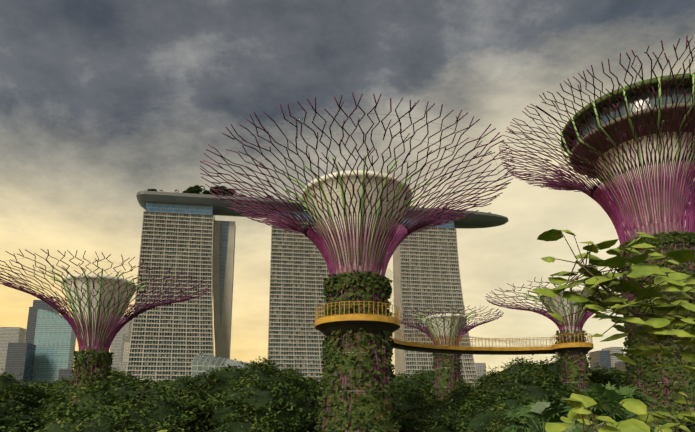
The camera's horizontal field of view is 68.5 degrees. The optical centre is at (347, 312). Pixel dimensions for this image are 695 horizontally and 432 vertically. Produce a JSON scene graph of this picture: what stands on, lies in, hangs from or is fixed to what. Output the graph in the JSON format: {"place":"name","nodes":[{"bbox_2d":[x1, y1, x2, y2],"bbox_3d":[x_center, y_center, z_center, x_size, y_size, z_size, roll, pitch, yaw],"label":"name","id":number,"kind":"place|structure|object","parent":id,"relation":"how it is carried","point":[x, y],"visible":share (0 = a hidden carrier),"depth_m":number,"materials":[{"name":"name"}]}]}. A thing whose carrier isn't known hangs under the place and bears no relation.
{"place":"outdoors","nodes":[
{"label":"outdoors","id":0,"kind":"place"},
{"bbox_2d":[0,300,627,384],"bbox_3d":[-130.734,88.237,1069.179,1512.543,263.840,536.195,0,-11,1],"label":"background buildings","id":1,"kind":"structure","parent":0,"point":[43,350],"depth_m":962.40,"materials":[{"name":"blue glass"}]},
{"bbox_2d":[136,191,508,228],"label":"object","id":2,"kind":"structure","parent":0,"point":[477,219],"depth_m":469.56,"materials":[{"name":"metal"}]},
{"bbox_2d":[186,188,194,193],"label":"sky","id":3,"kind":"structure","parent":2,"relation":"on","point":[190,190],"depth_m":465.39,"materials":[{"name":"green plant"}]},
{"bbox_2d":[189,184,202,193],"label":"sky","id":4,"kind":"structure","parent":2,"relation":"on","point":[196,189],"depth_m":466.69,"materials":[{"name":"green plant"}]},
{"bbox_2d":[202,190,210,194],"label":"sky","id":5,"kind":"structure","parent":2,"relation":"on","point":[206,192],"depth_m":469.04,"materials":[{"name":"green plant"}]},
{"bbox_2d":[210,185,220,194],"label":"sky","id":6,"kind":"structure","parent":2,"relation":"on","point":[214,188],"depth_m":467.02,"materials":[{"name":"green plant"}]},
{"bbox_2d":[219,186,226,194],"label":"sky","id":7,"kind":"structure","parent":2,"relation":"on","point":[221,192],"depth_m":469.19,"materials":[{"name":"plant"}]},
{"bbox_2d":[225,189,235,194],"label":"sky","id":8,"kind":"structure","parent":2,"relation":"on","point":[228,191],"depth_m":470.03,"materials":[{"name":"plant"}]},
{"bbox_2d":[532,229,694,374],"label":"branch","id":9,"kind":"object","parent":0,"point":[651,325],"visible":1,"depth_m":4.20,"materials":[{"name":"green plant"}]},
{"bbox_2d":[580,232,694,340],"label":"branch","id":10,"kind":"object","parent":9,"relation":"on","point":[681,256],"visible":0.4,"depth_m":4.56,"materials":[{"name":"green plant"}]},
{"bbox_2d":[545,392,694,431],"bbox_3d":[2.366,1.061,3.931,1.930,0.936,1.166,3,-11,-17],"label":"leaves","id":11,"kind":"object","parent":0,"point":[579,403],"visible":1,"depth_m":4.03,"materials":[{"name":"green plant"}]},
{"label":"ground","id":12,"kind":"structure","parent":0,"visible":0},
{"bbox_2d":[0,393,43,431],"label":"park tree","id":13,"kind":"object","parent":12,"relation":"on","point":[14,412],"visible":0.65,"depth_m":74.13,"materials":[{"name":"green plant"}]},
{"bbox_2d":[0,419,48,431],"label":"park tree","id":14,"kind":"object","parent":12,"relation":"on","point":[8,427],"visible":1,"depth_m":21.67,"materials":[{"name":"green plant"}]},
{"bbox_2d":[0,369,52,414],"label":"park tree","id":15,"kind":"object","parent":12,"relation":"on","point":[9,385],"visible":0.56,"depth_m":80.97,"materials":[{"name":"green plant"}]},
{"bbox_2d":[32,410,50,431],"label":"park tree","id":16,"kind":"object","parent":12,"relation":"on","point":[43,422],"visible":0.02,"depth_m":75.73,"materials":[{"name":"green plant"}]},
{"bbox_2d":[35,377,70,388],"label":"park tree","id":17,"kind":"object","parent":12,"relation":"on","point":[49,384],"visible":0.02,"depth_m":103.99,"materials":[{"name":"green plant"}]},
{"bbox_2d":[40,378,70,405],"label":"park tree","id":18,"kind":"object","parent":12,"relation":"on","point":[62,383],"visible":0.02,"depth_m":87.83,"materials":[{"name":"green plant"}]},
{"bbox_2d":[28,367,165,422],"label":"park tree","id":19,"kind":"object","parent":12,"relation":"on","point":[62,391],"visible":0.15,"depth_m":75.67,"materials":[{"name":"green plant"}]},
{"bbox_2d":[0,249,209,403],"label":"supertree","id":20,"kind":"object","parent":12,"relation":"on","point":[70,319],"depth_m":64.23},
{"bbox_2d":[68,349,113,404],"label":"supertree plants","id":21,"kind":"object","parent":20,"relation":"attached to","point":[94,354],"visible":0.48,"depth_m":64.03,"materials":[{"name":"green plant"}]},
{"bbox_2d":[47,268,149,363],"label":"climbing vines","id":22,"kind":"object","parent":20,"relation":"attached to","point":[73,308],"visible":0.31,"depth_m":64.93,"materials":[{"name":"green plant"}]},
{"bbox_2d":[34,397,189,431],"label":"park tree","id":23,"kind":"object","parent":12,"relation":"on","point":[121,419],"visible":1,"depth_m":36.38,"materials":[{"name":"green plant"}]},
{"bbox_2d":[27,371,211,431],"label":"park tree","id":24,"kind":"object","parent":12,"relation":"on","point":[159,404],"visible":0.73,"depth_m":45.22,"materials":[{"name":"green plant"}]},
{"bbox_2d":[110,367,143,384],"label":"park tree","id":25,"kind":"object","parent":12,"relation":"on","point":[113,371],"visible":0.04,"depth_m":153.12,"materials":[{"name":"green plant"}]},
{"bbox_2d":[141,380,182,393],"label":"park tree","id":26,"kind":"object","parent":12,"relation":"on","point":[161,386],"visible":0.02,"depth_m":93.73,"materials":[{"name":"green plant"}]},
{"bbox_2d":[151,374,194,392],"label":"park tree","id":27,"kind":"object","parent":12,"relation":"on","point":[181,383],"visible":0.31,"depth_m":147.42,"materials":[{"name":"green plant"}]},
{"bbox_2d":[126,203,235,382],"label":"hotel tower","id":28,"kind":"structure","parent":12,"relation":"on","point":[222,338],"depth_m":448.62,"materials":[{"name":"beige concrete"}]},
{"bbox_2d":[164,387,204,405],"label":"park tree","id":29,"kind":"object","parent":12,"relation":"on","point":[186,393],"visible":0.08,"depth_m":70.39,"materials":[{"name":"green plant"}]},
{"bbox_2d":[187,370,211,389],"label":"park tree","id":30,"kind":"object","parent":12,"relation":"on","point":[196,379],"visible":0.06,"depth_m":148.12,"materials":[{"name":"green plant"}]},
{"bbox_2d":[191,353,250,376],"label":"podium","id":31,"kind":"object","parent":12,"relation":"on","point":[200,361],"visible":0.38,"depth_m":387.21,"materials":[{"name":"grey glass"}]},
{"bbox_2d":[187,410,293,431],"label":"park tree","id":32,"kind":"object","parent":12,"relation":"on","point":[236,426],"visible":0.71,"depth_m":46.92,"materials":[{"name":"green plant"}]},
{"bbox_2d":[178,356,318,408],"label":"park tree","id":33,"kind":"object","parent":12,"relation":"on","point":[265,370],"visible":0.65,"depth_m":76.67,"materials":[{"name":"green plant"}]},
{"bbox_2d":[190,375,319,431],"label":"park tree","id":34,"kind":"object","parent":12,"relation":"on","point":[253,402],"visible":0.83,"depth_m":50.42,"materials":[{"name":"green plant"}]},
{"bbox_2d":[267,210,333,383],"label":"hotel tower","id":35,"kind":"structure","parent":12,"relation":"on","point":[297,295],"depth_m":456.94,"materials":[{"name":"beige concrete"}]},
{"bbox_2d":[283,365,322,398],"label":"park tree","id":36,"kind":"object","parent":12,"relation":"on","point":[315,384],"visible":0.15,"depth_m":121.27,"materials":[{"name":"green plant"}]},
{"bbox_2d":[309,393,320,405],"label":"park tree","id":37,"kind":"object","parent":12,"relation":"on","point":[314,400],"depth_m":87.69,"materials":[{"name":"green plant"}]},
{"bbox_2d":[311,395,321,410],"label":"park tree","id":38,"kind":"object","parent":12,"relation":"on","point":[319,406],"visible":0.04,"depth_m":85.18,"materials":[{"name":"green plant"}]},
{"bbox_2d":[200,92,515,431],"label":"supertree","id":39,"kind":"object","parent":12,"relation":"on","point":[316,238],"depth_m":44.65},
{"bbox_2d":[282,156,430,295],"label":"climbing vines","id":40,"kind":"object","parent":39,"relation":"attached to","point":[362,192],"visible":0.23,"depth_m":45.53,"materials":[{"name":"green plant"}]},
{"bbox_2d":[315,301,399,336],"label":"observation platform","id":41,"kind":"structure","parent":39,"relation":"attached to","point":[368,323],"depth_m":43.56,"materials":[{"name":"yellow metal"}]},
{"bbox_2d":[316,270,400,431],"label":"supertree plants","id":42,"kind":"object","parent":39,"relation":"attached to","point":[368,411],"visible":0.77,"depth_m":43.54,"materials":[{"name":"green plant"}]},
{"bbox_2d":[386,269,555,354],"bbox_3d":[9.950,1.141,65.252,31.139,8.315,22.108,8,-13,-34],"label":"skyway","id":43,"kind":"object","parent":39,"relation":"attached to","point":[450,349],"visible":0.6,"depth_m":63.94,"materials":[{"name":"yellow metal"}]},
{"bbox_2d":[390,370,434,398],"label":"park tree","id":44,"kind":"object","parent":12,"relation":"on","point":[419,383],"visible":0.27,"depth_m":109.49,"materials":[{"name":"green plant"}]},
{"bbox_2d":[392,383,455,422],"bbox_3d":[6.235,17.619,62.370,17.446,18.269,16.905,-5,-12,26],"label":"park tree","id":45,"kind":"object","parent":12,"relation":"on","point":[407,398],"visible":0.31,"depth_m":60.50,"materials":[{"name":"green plant"}]},
{"bbox_2d":[404,367,462,390],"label":"park tree","id":46,"kind":"object","parent":12,"relation":"on","point":[428,375],"visible":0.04,"depth_m":146.40,"materials":[{"name":"green plant"}]},
{"bbox_2d":[394,397,473,431],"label":"park tree","id":47,"kind":"object","parent":12,"relation":"on","point":[434,417],"visible":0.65,"depth_m":51.52,"materials":[{"name":"green plant"}]},
{"bbox_2d":[393,217,477,386],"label":"hotel tower","id":48,"kind":"structure","parent":12,"relation":"on","point":[400,363],"depth_m":481.10,"materials":[{"name":"beige concrete"}]},
{"bbox_2d":[395,304,503,398],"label":"supertree","id":49,"kind":"object","parent":12,"relation":"on","point":[463,332],"depth_m":82.78},
{"bbox_2d":[414,310,477,354],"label":"climbing vines","id":50,"kind":"object","parent":49,"relation":"attached to","point":[424,320],"visible":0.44,"depth_m":83.33,"materials":[{"name":"green plant"}]},
{"bbox_2d":[432,345,463,400],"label":"supertree plants","id":51,"kind":"object","parent":49,"relation":"attached to","point":[443,382],"visible":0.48,"depth_m":82.23,"materials":[{"name":"green plant"}]},
{"bbox_2d":[425,383,482,406],"bbox_3d":[15.885,18.026,64.554,17.278,18.305,17.831,7,-13,-32],"label":"park tree","id":52,"kind":"object","parent":12,"relation":"on","point":[456,395],"visible":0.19,"depth_m":64.46,"materials":[{"name":"green plant"}]},
{"bbox_2d":[461,376,471,388],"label":"park tree","id":53,"kind":"object","parent":12,"relation":"on","point":[465,382],"depth_m":160.60,"materials":[{"name":"green plant"}]},
{"bbox_2d":[470,354,548,391],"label":"park tree","id":54,"kind":"object","parent":12,"relation":"on","point":[509,368],"visible":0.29,"depth_m":100.95,"materials":[{"name":"green plant"}]},
{"bbox_2d":[450,391,576,431],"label":"park tree","id":55,"kind":"object","parent":12,"relation":"on","point":[489,417],"visible":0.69,"depth_m":47.79,"materials":[{"name":"green plant"}]},
{"bbox_2d":[452,370,602,426],"bbox_3d":[19.511,15.963,56.453,18.323,19.263,17.755,-7,-13,31],"label":"park tree","id":56,"kind":"object","parent":12,"relation":"on","point":[545,390],"visible":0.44,"depth_m":54.61,"materials":[{"name":"green plant"}]},
{"bbox_2d":[497,396,587,431],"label":"fan palm","id":57,"kind":"object","parent":12,"relation":"on","point":[549,411],"visible":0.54,"depth_m":33.67,"materials":[{"name":"green plant"}]},
{"bbox_2d":[529,420,595,431],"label":"shrub","id":58,"kind":"object","parent":12,"relation":"on","point":[573,428],"visible":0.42,"depth_m":27.23,"materials":[{"name":"green plant"}]},
{"bbox_2d":[503,354,627,421],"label":"park tree","id":59,"kind":"object","parent":12,"relation":"on","point":[552,371],"visible":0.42,"depth_m":72.39,"materials":[{"name":"green plant"}]},
{"bbox_2d":[485,272,651,427],"bbox_3d":[27.504,11.737,60.928,19.984,29.271,19.901,0,-11,1],"label":"supertree","id":60,"kind":"object","parent":12,"relation":"on","point":[542,311],"depth_m":61.61},
{"bbox_2d":[524,284,610,341],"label":"climbing vines","id":61,"kind":"object","parent":60,"relation":"attached to","point":[540,300],"visible":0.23,"depth_m":62.00,"materials":[{"name":"green plant"}]},
{"bbox_2d":[551,333,593,355],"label":"observation platform","id":62,"kind":"structure","parent":60,"relation":"attached to","point":[578,348],"depth_m":60.75,"materials":[{"name":"yellow metal"}]},
{"bbox_2d":[555,329,593,426],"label":"supertree plants","id":63,"kind":"object","parent":60,"relation":"attached to","point":[573,375],"visible":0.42,"depth_m":60.84,"materials":[{"name":"green plant"}]},
{"bbox_2d":[498,36,694,417],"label":"supertree","id":64,"kind":"object","parent":12,"relation":"on","point":[601,197],"depth_m":64.90},
{"bbox_2d":[560,73,694,178],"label":"rooftop restaurant","id":65,"kind":"structure","parent":64,"relation":"attached to","point":[654,84],"depth_m":64.21},
{"bbox_2d":[580,120,694,245],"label":"climbing vines","id":66,"kind":"object","parent":64,"relation":"attached to","point":[645,185],"visible":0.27,"depth_m":66.01,"materials":[{"name":"green plant"}]},
{"bbox_2d":[616,231,694,424],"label":"supertree plants","id":67,"kind":"object","parent":64,"relation":"attached to","point":[673,368],"visible":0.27,"depth_m":62.46,"materials":[{"name":"green plant"}]},
{"bbox_2d":[561,388,662,431],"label":"fan palm","id":68,"kind":"object","parent":12,"relation":"on","point":[608,404],"visible":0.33,"depth_m":28.89,"materials":[{"name":"green plant"}]},
{"bbox_2d":[597,365,627,383],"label":"park tree","id":69,"kind":"object","parent":12,"relation":"on","point":[621,372],"visible":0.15,"depth_m":165.14,"materials":[{"name":"green plant"}]},
{"bbox_2d":[566,381,673,431],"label":"fan palm","id":70,"kind":"object","parent":12,"relation":"on","point":[596,390],"visible":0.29,"depth_m":34.62,"materials":[{"name":"green plant"}]},
{"bbox_2d":[661,405,694,431],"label":"shrub","id":71,"kind":"object","parent":12,"relation":"on","point":[689,425],"visible":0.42,"depth_m":31.53,"materials":[{"name":"green plant"}]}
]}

